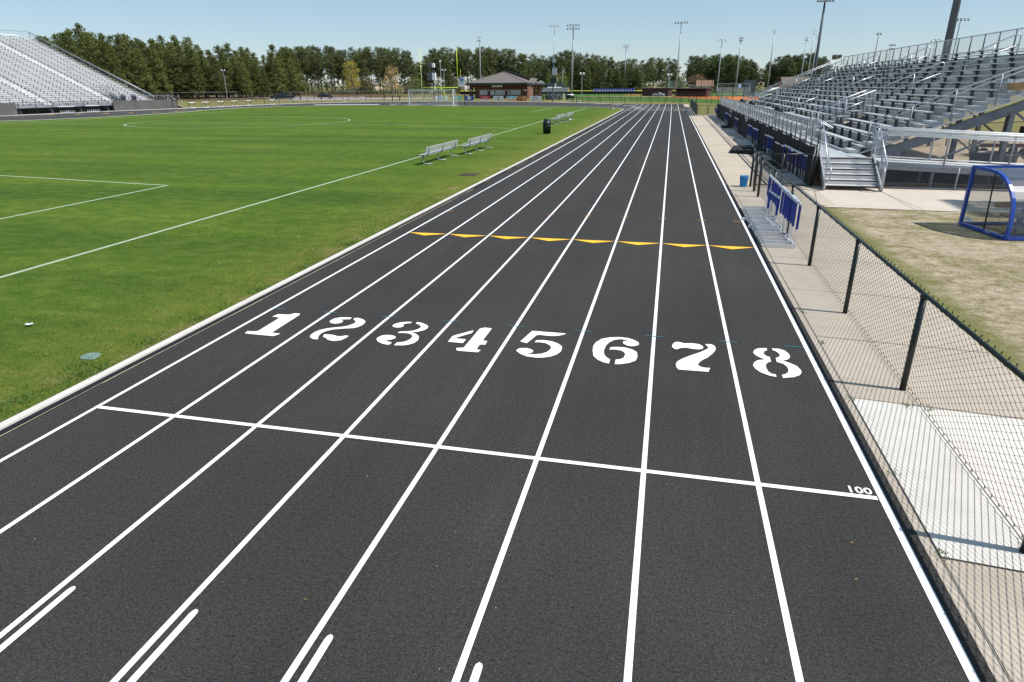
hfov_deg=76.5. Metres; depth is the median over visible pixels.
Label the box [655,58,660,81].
tall pine tree
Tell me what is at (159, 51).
pine tree
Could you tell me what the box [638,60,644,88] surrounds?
tall pine tree
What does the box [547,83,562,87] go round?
scoreboard
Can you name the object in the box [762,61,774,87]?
broad tree
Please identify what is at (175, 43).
pine tree
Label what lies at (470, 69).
tall pine tree
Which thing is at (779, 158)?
hurdle
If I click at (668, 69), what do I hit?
tall pine tree
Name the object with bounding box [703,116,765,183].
trench drain
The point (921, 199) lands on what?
pavement
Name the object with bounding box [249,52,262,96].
pine tree
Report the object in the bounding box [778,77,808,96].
house
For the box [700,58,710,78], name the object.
tall pine tree
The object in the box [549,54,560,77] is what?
tall pine tree
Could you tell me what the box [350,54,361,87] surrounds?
tall pine tree
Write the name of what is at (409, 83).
house
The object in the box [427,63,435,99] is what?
speaker pole
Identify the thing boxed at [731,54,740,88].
broad tree
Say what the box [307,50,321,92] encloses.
tall pine tree
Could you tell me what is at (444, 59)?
tall pine tree
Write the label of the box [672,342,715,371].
lane number
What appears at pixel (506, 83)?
concession building
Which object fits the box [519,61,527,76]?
pine tree
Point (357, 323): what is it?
lane number
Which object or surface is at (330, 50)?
tall pine tree
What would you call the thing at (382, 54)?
tall pine tree
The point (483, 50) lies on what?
tall pine tree
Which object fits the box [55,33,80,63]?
pine tree
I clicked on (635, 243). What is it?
exchange triangles
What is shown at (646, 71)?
tall pine tree
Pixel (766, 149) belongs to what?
hurdle
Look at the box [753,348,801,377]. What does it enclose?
lane number
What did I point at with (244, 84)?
pine tree
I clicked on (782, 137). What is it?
windscreen fence
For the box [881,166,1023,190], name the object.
fence
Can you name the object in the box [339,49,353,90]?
tall pine tree
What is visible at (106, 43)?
pine tree
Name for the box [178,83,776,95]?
undergrowth
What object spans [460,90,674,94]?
outfield fence
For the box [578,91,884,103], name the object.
chain link fence
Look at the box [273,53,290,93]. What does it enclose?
pine tree
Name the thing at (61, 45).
pine tree
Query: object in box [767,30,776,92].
light pole
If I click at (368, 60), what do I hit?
tall pine tree
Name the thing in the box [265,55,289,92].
pine tree
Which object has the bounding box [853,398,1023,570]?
fresh slab
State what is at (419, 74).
tall pine tree
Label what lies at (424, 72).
tall pine tree
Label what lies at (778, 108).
trash can
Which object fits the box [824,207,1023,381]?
worn lawn
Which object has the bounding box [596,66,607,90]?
pine tree
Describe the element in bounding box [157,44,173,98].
pine tree
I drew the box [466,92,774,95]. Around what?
ballfield outfield
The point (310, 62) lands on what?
tall pine tree
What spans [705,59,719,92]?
broad tree
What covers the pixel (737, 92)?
bleacher
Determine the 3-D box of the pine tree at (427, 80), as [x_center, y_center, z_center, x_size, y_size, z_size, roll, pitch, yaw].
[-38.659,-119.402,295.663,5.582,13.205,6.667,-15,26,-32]
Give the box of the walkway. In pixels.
[684,104,1023,681]
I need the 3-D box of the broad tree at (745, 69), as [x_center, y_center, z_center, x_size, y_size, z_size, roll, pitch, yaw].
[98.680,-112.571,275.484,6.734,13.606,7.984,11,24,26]
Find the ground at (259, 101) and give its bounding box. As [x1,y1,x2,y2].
[0,84,1023,212]
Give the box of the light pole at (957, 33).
[942,18,969,98]
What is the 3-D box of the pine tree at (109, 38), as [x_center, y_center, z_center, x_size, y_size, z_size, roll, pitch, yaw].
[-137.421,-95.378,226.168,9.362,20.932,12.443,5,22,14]
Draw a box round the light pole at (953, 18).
[925,0,960,128]
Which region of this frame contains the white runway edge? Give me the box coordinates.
[334,104,377,104]
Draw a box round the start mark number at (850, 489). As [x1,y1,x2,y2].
[848,486,871,493]
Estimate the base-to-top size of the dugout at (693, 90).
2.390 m
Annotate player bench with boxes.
[418,140,458,164]
[461,133,492,153]
[552,113,564,122]
[564,111,574,120]
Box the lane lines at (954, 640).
[0,104,979,681]
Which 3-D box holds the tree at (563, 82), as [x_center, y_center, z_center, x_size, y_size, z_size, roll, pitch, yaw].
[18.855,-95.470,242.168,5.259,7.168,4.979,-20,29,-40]
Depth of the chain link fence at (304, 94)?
192.05 m
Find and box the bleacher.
[716,84,750,95]
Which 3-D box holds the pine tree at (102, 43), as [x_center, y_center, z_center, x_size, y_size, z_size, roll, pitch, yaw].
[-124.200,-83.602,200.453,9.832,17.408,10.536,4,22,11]
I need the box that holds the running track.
[0,101,996,681]
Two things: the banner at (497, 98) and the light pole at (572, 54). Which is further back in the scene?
the light pole at (572, 54)
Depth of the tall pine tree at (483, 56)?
288.09 m
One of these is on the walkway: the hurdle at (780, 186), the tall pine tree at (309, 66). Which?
the hurdle at (780, 186)
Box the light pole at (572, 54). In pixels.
[566,24,579,93]
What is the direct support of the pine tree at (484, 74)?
on the ground at (259, 101)
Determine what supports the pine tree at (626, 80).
on the ballfield outfield
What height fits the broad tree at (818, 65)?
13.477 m
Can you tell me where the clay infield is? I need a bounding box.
[698,96,761,100]
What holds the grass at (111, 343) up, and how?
on the infield grass at (214, 159)
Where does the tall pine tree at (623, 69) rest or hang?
on the ballfield outfield
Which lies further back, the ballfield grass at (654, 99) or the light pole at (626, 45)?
the light pole at (626, 45)
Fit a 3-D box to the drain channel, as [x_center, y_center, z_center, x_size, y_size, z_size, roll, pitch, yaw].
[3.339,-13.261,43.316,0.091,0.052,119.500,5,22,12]
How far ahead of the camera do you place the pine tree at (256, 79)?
227.46 m
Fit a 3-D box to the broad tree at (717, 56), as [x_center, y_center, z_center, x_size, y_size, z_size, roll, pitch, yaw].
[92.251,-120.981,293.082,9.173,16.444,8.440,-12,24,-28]
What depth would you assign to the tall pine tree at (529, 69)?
292.31 m
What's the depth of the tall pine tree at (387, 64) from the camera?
303.45 m
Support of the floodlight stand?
on the ground at (259, 101)
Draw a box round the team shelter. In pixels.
[958,165,1023,239]
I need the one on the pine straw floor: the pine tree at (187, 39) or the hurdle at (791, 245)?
the pine tree at (187, 39)
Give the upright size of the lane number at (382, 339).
0.001 m
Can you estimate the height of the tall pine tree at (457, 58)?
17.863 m
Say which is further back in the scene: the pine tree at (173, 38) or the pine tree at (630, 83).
the pine tree at (630, 83)
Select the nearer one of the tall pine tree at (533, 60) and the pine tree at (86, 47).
the pine tree at (86, 47)
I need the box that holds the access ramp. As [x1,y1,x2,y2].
[870,126,1023,189]
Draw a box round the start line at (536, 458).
[93,405,877,499]
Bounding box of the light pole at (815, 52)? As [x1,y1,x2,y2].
[811,34,817,75]
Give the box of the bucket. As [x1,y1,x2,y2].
[740,175,748,186]
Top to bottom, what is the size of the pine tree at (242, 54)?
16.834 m
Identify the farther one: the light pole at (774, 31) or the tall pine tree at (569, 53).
the tall pine tree at (569, 53)
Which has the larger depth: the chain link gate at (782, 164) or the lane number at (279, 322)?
the chain link gate at (782, 164)
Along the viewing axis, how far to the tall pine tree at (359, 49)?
322.94 m
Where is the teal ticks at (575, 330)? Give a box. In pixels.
[276,308,803,347]
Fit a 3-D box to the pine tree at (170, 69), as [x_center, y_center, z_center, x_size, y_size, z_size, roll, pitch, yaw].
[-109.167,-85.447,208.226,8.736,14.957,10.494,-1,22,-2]
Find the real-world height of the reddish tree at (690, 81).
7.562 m
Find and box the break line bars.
[0,586,482,681]
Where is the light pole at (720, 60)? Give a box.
[716,39,726,94]
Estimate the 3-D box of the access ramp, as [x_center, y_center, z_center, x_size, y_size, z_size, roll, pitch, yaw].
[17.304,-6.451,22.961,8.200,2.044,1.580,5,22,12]
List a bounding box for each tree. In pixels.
[40,35,64,95]
[43,40,61,84]
[51,33,58,45]
[55,32,89,98]
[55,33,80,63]
[58,30,96,91]
[71,28,92,66]
[73,22,95,48]
[75,30,104,87]
[88,30,96,48]
[91,38,107,95]
[92,45,124,89]
[96,32,112,48]
[100,39,124,99]
[103,34,117,51]
[104,41,127,88]
[104,47,130,94]
[109,33,131,70]
[109,37,133,97]
[114,42,149,93]
[118,35,135,70]
[120,33,133,51]
[127,40,147,88]
[130,48,159,98]
[131,38,149,97]
[135,41,154,98]
[142,47,167,97]
[147,39,160,60]
[147,49,172,98]
[153,42,175,97]
[155,35,167,53]
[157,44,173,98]
[159,51,183,98]
[165,42,190,98]
[170,34,184,97]
[171,39,191,97]
[172,46,199,98]
[180,41,199,97]
[181,44,197,97]
[181,49,208,98]
[182,37,203,96]
[193,44,213,96]
[195,49,221,97]
[197,56,218,98]
[204,50,222,96]
[205,56,231,97]
[206,51,227,96]
[212,44,228,96]
[217,51,233,97]
[218,48,233,96]
[221,43,233,96]
[225,56,246,97]
[226,50,253,97]
[235,57,253,97]
[237,49,252,96]
[242,52,255,96]
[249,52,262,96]
[250,59,269,96]
[251,62,267,97]
[259,55,268,95]
[259,69,273,96]
[262,52,278,81]
[265,53,288,94]
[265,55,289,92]
[266,44,277,62]
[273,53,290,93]
[277,49,290,94]
[280,50,301,94]
[281,46,289,58]
[283,58,307,96]
[285,48,303,94]
[287,52,306,96]
[295,45,311,87]
[295,48,310,80]
[296,46,311,92]
[304,46,314,88]
[306,45,324,93]
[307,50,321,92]
[310,46,326,92]
[313,53,325,89]
[321,45,337,89]
[323,54,338,92]
[324,46,337,90]
[326,52,343,89]
[334,50,345,93]
[335,54,345,89]
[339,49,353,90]
[339,55,351,91]
[341,61,361,97]
[347,46,358,91]
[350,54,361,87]
[351,47,363,92]
[353,51,367,91]
[357,59,371,93]
[361,50,373,82]
[365,48,374,88]
[371,54,383,89]
[372,47,382,90]
[374,47,387,86]
[380,66,400,97]
[381,47,396,86]
[382,52,394,88]
[388,50,402,89]
[391,47,401,89]
[396,49,413,89]
[397,52,410,91]
[404,77,424,94]
[406,56,416,93]
[408,64,418,85]
[413,70,421,88]
[415,63,423,93]
[421,60,431,85]
[422,63,432,93]
[425,57,434,88]
[427,48,437,80]
[429,47,440,88]
[434,46,450,86]
[435,51,449,93]
[438,53,451,93]
[442,60,456,93]
[446,47,456,86]
[450,52,461,82]
[452,49,465,75]
[459,52,474,90]
[464,48,473,80]
[471,46,484,72]
[471,54,479,77]
[472,49,481,76]
[475,59,487,79]
[476,54,489,76]
[479,47,493,66]
[481,49,497,75]
[488,48,502,73]
[496,48,510,71]
[496,53,509,72]
[502,50,517,72]
[507,49,517,71]
[509,57,519,73]
[515,53,527,74]
[516,54,528,76]
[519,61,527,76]
[526,53,538,77]
[526,61,533,77]
[531,61,545,80]
[536,55,544,79]
[539,58,551,78]
[542,64,550,89]
[546,70,568,82]
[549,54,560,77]
[554,52,566,75]
[557,76,568,86]
[562,49,571,86]
[563,59,575,79]
[564,54,577,88]
[565,51,578,80]
[573,62,579,89]
[575,57,584,90]
[575,65,583,90]
[577,52,586,71]
[578,65,586,90]
[582,65,593,90]
[583,53,589,76]
[586,57,593,80]
[587,65,597,90]
[588,59,600,78]
[589,65,599,86]
[593,54,602,66]
[595,65,603,88]
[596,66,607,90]
[597,58,608,79]
[603,56,609,74]
[605,57,614,75]
[605,70,612,88]
[606,68,615,87]
[609,67,618,89]
[611,62,621,80]
[613,69,622,88]
[617,61,622,80]
[619,73,626,88]
[620,63,627,82]
[622,66,631,89]
[623,58,632,78]
[626,70,633,88]
[628,58,640,76]
[628,62,636,80]
[629,68,640,87]
[633,67,646,89]
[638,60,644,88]
[640,63,651,81]
[644,57,657,87]
[645,58,653,84]
[647,65,656,85]
[654,57,666,87]
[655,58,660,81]
[658,65,666,87]
[662,57,672,86]
[670,63,678,87]
[671,59,681,82]
[677,76,685,87]
[683,55,698,85]
[685,55,701,87]
[685,63,693,87]
[688,74,706,87]
[691,57,705,81]
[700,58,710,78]
[703,55,717,84]
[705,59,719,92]
[709,54,722,91]
[711,58,727,89]
[720,55,737,91]
[728,56,741,83]
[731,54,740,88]
[737,55,745,88]
[738,59,751,92]
[747,62,759,85]
[748,68,758,83]
[757,68,764,84]
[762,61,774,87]
[762,71,771,83]
[766,64,779,87]
[775,54,791,86]
[776,57,788,76]
[778,57,798,76]
[789,55,806,76]
[799,61,811,76]
[804,52,821,74]
[807,59,823,76]
[816,59,824,74]
[821,56,830,73]
[824,62,833,72]
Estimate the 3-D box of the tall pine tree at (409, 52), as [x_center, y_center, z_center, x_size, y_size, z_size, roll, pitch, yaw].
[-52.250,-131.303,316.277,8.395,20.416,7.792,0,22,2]
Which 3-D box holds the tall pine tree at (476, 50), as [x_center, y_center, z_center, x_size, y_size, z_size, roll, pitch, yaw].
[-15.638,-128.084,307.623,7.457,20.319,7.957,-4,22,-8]
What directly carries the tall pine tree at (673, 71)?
on the ballfield outfield
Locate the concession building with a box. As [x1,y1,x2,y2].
[466,70,544,97]
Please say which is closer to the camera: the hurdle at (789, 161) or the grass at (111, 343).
the grass at (111, 343)
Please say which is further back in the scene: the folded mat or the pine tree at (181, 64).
the pine tree at (181, 64)
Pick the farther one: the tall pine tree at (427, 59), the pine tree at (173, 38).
the tall pine tree at (427, 59)
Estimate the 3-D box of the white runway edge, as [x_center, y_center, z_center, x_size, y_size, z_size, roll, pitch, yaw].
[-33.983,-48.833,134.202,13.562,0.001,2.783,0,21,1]
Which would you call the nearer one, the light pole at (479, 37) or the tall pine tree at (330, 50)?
the light pole at (479, 37)
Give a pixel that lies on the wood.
(401, 82)
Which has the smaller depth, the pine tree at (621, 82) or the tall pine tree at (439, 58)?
the pine tree at (621, 82)
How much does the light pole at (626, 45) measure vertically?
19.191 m
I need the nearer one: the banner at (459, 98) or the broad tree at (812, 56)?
the banner at (459, 98)
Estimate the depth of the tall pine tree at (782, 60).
270.97 m
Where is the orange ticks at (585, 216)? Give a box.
[448,141,703,220]
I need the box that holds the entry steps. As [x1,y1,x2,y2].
[817,123,887,191]
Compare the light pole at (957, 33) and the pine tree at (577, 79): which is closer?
the light pole at (957, 33)
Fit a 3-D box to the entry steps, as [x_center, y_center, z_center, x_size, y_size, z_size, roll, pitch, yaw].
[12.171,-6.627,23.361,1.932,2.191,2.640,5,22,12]
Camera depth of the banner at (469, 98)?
158.88 m
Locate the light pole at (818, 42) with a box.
[810,0,833,107]
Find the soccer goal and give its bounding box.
[408,89,457,105]
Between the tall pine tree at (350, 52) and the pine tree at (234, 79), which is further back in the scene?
the tall pine tree at (350, 52)
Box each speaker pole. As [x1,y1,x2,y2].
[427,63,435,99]
[550,58,556,101]
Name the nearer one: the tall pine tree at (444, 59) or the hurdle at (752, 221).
the hurdle at (752, 221)
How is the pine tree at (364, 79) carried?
on the pine straw floor
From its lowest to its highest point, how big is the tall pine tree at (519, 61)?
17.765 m
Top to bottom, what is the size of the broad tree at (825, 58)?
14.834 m
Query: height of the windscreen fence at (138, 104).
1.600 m
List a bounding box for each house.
[349,80,382,92]
[403,80,435,92]
[447,79,468,92]
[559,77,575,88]
[664,80,682,87]
[696,80,713,93]
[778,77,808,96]
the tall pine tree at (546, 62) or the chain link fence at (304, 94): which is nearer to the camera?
the chain link fence at (304, 94)
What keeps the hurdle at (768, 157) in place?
on the walkway
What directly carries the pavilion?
on the ground at (259, 101)
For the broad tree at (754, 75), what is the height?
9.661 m
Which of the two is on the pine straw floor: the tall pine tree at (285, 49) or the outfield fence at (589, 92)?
the tall pine tree at (285, 49)
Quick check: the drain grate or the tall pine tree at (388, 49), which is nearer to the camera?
the drain grate
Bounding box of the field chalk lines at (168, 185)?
[0,106,585,277]
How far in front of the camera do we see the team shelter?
16.46 m
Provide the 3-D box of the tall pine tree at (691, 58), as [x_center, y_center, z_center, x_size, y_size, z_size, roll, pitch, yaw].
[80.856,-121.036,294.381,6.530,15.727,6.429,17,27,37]
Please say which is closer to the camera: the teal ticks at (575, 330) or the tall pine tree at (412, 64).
the teal ticks at (575, 330)
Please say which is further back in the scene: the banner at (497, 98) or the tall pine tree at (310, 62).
the tall pine tree at (310, 62)
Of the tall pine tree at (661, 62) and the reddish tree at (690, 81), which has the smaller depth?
the reddish tree at (690, 81)
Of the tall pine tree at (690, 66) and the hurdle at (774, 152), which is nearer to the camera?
the hurdle at (774, 152)
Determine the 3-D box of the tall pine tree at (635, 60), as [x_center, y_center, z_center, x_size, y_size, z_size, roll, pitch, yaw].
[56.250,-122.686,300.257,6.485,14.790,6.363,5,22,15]
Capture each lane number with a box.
[246,313,299,335]
[310,317,364,340]
[376,322,427,344]
[448,328,491,351]
[517,331,565,357]
[593,337,638,363]
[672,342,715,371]
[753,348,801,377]
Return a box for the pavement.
[810,186,1023,213]
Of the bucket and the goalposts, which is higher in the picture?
the goalposts
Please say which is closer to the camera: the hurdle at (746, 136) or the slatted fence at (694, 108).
the hurdle at (746, 136)
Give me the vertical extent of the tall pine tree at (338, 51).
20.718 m
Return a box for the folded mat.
[729,145,764,154]
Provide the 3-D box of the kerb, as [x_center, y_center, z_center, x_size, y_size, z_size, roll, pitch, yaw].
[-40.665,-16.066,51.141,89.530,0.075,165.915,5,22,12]
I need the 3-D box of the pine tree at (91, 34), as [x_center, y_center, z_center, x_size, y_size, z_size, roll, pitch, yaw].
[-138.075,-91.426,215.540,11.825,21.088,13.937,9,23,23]
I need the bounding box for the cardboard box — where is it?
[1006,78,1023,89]
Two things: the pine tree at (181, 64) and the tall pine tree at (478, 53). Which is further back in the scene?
the tall pine tree at (478, 53)
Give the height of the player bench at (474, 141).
0.836 m
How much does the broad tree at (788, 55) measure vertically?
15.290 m
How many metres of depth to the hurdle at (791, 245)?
15.00 m
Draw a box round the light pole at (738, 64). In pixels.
[734,37,742,94]
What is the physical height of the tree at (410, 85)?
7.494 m
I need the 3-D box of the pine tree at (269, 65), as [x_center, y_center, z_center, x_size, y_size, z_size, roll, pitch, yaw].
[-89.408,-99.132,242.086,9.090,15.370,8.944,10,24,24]
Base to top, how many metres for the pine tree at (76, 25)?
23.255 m
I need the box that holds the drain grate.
[458,173,479,175]
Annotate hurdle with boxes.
[736,124,750,140]
[737,125,750,142]
[739,126,751,142]
[741,190,779,227]
[742,174,774,214]
[743,176,776,216]
[745,179,778,219]
[748,180,781,223]
[749,182,783,225]
[749,184,786,230]
[751,189,791,237]
[752,186,789,231]
[753,129,758,144]
[755,135,771,156]
[755,136,773,158]
[755,191,795,240]
[755,193,797,243]
[760,141,779,163]
[763,134,768,154]
[763,144,786,168]
[763,195,801,247]
[770,144,789,170]
[771,147,794,173]
[771,148,792,172]
[777,150,801,179]
[777,151,804,181]
[784,153,807,183]
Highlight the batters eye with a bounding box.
[742,80,755,95]
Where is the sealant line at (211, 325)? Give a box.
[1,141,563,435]
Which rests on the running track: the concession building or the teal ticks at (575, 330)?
the teal ticks at (575, 330)
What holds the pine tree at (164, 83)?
on the pine straw floor
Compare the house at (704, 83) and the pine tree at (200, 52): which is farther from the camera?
the house at (704, 83)
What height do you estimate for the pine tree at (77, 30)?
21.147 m
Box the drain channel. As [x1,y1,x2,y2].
[0,110,622,436]
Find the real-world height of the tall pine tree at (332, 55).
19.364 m
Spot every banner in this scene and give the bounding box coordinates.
[435,96,446,100]
[452,96,461,100]
[465,96,473,100]
[480,96,489,100]
[493,96,502,100]
[506,96,516,100]
[517,96,526,100]
[530,96,540,100]
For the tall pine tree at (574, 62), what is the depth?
286.27 m
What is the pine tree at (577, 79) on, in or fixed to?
on the ballfield outfield
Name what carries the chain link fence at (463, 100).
on the ground at (259, 101)
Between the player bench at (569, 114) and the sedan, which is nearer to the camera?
the player bench at (569, 114)
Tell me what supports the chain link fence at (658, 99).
on the ground at (259, 101)
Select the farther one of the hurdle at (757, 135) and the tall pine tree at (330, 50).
the tall pine tree at (330, 50)
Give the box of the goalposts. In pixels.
[419,48,457,104]
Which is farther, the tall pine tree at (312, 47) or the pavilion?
the tall pine tree at (312, 47)
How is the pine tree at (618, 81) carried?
on the ballfield outfield
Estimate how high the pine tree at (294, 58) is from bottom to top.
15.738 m
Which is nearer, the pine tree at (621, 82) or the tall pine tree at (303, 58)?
the pine tree at (621, 82)
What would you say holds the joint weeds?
on the walkway
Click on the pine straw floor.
(248, 98)
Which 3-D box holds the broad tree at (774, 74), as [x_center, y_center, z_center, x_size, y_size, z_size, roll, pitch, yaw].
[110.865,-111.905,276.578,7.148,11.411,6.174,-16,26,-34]
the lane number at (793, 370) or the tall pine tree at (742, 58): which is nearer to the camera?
the lane number at (793, 370)
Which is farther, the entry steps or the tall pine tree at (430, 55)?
the tall pine tree at (430, 55)
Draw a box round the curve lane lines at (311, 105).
[8,102,678,120]
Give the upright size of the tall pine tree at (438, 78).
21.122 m
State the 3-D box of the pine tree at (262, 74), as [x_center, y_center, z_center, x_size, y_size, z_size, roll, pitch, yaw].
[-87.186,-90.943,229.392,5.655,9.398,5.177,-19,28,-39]
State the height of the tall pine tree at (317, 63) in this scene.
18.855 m
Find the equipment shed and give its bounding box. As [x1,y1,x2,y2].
[546,87,563,98]
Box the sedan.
[317,93,333,98]
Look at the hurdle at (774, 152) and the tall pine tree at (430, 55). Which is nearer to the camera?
the hurdle at (774, 152)
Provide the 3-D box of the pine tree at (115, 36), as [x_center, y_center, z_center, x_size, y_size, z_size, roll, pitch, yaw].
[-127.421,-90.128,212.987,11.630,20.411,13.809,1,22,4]
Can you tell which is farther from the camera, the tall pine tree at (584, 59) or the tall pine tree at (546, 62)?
the tall pine tree at (584, 59)
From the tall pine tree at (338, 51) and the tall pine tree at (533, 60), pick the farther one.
the tall pine tree at (338, 51)
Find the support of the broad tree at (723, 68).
on the ballfield outfield
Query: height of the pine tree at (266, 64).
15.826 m
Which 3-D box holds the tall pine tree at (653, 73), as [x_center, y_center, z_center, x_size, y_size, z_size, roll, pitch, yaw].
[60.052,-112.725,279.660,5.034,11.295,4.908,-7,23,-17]
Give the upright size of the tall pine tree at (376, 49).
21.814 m
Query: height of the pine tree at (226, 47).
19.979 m
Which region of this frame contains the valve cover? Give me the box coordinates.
[80,352,100,359]
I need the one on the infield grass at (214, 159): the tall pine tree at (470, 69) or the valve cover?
the valve cover
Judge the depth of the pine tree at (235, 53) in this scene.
228.94 m
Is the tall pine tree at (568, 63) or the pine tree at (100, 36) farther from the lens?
the tall pine tree at (568, 63)
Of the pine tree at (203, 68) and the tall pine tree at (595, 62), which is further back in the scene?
the tall pine tree at (595, 62)
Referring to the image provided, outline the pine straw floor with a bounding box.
[7,94,407,102]
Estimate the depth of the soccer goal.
123.22 m
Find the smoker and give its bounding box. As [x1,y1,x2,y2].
[566,94,574,99]
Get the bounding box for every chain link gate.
[171,100,177,107]
[753,153,813,185]
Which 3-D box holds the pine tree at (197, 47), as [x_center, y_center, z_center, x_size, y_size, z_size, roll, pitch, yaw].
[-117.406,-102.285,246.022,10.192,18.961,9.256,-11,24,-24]
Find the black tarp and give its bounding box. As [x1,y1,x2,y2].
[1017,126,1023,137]
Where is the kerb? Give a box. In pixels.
[0,105,623,429]
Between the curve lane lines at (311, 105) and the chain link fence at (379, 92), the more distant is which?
the chain link fence at (379, 92)
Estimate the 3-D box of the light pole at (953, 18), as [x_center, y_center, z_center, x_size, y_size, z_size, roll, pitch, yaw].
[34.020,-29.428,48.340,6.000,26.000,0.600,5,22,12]
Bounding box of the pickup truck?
[270,93,294,99]
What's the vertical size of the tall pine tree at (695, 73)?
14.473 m
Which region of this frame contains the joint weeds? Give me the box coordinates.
[800,310,948,560]
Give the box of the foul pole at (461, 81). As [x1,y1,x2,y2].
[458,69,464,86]
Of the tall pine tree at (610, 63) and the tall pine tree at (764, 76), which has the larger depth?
the tall pine tree at (610, 63)
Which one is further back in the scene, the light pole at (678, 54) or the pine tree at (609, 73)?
the pine tree at (609, 73)
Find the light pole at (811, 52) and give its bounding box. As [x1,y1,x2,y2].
[807,29,816,76]
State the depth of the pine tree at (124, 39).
211.41 m
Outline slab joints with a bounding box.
[709,135,1023,681]
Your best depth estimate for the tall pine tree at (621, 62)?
293.48 m
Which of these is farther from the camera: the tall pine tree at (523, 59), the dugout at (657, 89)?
the tall pine tree at (523, 59)
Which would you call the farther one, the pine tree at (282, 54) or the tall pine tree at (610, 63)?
the tall pine tree at (610, 63)
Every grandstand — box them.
[0,30,172,114]
[720,28,1023,164]
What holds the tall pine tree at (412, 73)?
on the ground at (259, 101)
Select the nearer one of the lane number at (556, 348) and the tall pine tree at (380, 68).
the lane number at (556, 348)
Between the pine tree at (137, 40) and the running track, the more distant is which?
the pine tree at (137, 40)
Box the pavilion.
[541,87,569,99]
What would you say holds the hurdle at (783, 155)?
on the walkway
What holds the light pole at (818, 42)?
on the ground at (259, 101)
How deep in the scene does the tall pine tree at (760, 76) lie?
277.06 m
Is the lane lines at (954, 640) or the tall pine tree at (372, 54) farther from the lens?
the tall pine tree at (372, 54)
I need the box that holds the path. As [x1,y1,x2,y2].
[2,101,616,115]
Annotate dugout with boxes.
[642,88,672,95]
[674,88,710,96]
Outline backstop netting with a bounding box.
[700,77,780,96]
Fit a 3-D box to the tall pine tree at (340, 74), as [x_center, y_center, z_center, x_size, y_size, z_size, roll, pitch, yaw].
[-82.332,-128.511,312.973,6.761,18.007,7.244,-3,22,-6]
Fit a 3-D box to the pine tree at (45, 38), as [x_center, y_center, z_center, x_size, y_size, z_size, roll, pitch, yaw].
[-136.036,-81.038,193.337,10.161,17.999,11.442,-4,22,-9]
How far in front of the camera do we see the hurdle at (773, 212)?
17.72 m
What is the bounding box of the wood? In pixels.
[306,70,964,89]
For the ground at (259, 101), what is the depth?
150.09 m
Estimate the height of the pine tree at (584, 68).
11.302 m
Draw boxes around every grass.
[0,105,622,421]
[0,190,454,422]
[564,97,880,103]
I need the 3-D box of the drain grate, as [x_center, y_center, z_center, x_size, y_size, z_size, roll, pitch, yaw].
[-1.809,-7.069,27.591,0.720,0.036,0.810,5,22,12]
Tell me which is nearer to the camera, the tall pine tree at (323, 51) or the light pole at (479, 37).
the light pole at (479, 37)
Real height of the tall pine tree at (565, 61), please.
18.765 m
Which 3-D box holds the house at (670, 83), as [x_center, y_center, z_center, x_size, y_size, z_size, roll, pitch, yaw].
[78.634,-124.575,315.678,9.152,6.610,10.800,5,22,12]
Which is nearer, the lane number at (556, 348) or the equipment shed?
the lane number at (556, 348)
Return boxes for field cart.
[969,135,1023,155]
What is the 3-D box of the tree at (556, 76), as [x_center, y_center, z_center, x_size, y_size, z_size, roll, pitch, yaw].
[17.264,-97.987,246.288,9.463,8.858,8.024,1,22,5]
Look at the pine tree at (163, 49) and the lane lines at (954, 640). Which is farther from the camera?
the pine tree at (163, 49)
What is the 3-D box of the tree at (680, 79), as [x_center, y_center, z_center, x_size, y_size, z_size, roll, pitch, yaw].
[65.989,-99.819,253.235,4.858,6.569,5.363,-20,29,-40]
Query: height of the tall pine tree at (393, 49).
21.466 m
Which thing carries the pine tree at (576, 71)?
on the ballfield outfield
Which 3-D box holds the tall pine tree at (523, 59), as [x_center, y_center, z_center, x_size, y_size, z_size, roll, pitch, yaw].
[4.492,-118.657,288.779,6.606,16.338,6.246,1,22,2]
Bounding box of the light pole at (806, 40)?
[801,37,808,75]
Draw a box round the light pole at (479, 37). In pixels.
[477,36,481,77]
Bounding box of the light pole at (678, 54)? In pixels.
[674,22,687,94]
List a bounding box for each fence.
[0,103,17,114]
[17,100,113,114]
[108,90,463,99]
[112,99,172,110]
[188,96,383,106]
[207,89,469,95]
[399,95,549,101]
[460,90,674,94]
[577,97,727,103]
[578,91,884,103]
[690,99,697,115]
[716,103,818,186]
[749,150,1023,553]
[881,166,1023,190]
[921,116,1023,145]
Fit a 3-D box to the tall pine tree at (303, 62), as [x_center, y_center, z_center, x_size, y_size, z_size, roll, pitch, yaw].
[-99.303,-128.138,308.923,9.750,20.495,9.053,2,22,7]
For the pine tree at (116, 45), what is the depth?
198.67 m
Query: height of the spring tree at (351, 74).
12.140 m
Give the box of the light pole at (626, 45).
[623,44,629,76]
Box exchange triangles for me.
[411,232,752,248]
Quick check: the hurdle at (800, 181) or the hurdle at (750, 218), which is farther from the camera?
the hurdle at (800, 181)
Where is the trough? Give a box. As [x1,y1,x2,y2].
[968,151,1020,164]
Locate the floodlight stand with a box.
[832,55,841,68]
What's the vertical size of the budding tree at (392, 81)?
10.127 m
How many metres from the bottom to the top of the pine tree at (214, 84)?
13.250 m
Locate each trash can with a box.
[543,119,550,133]
[748,101,755,112]
[773,106,782,123]
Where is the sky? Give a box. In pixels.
[0,0,1023,86]

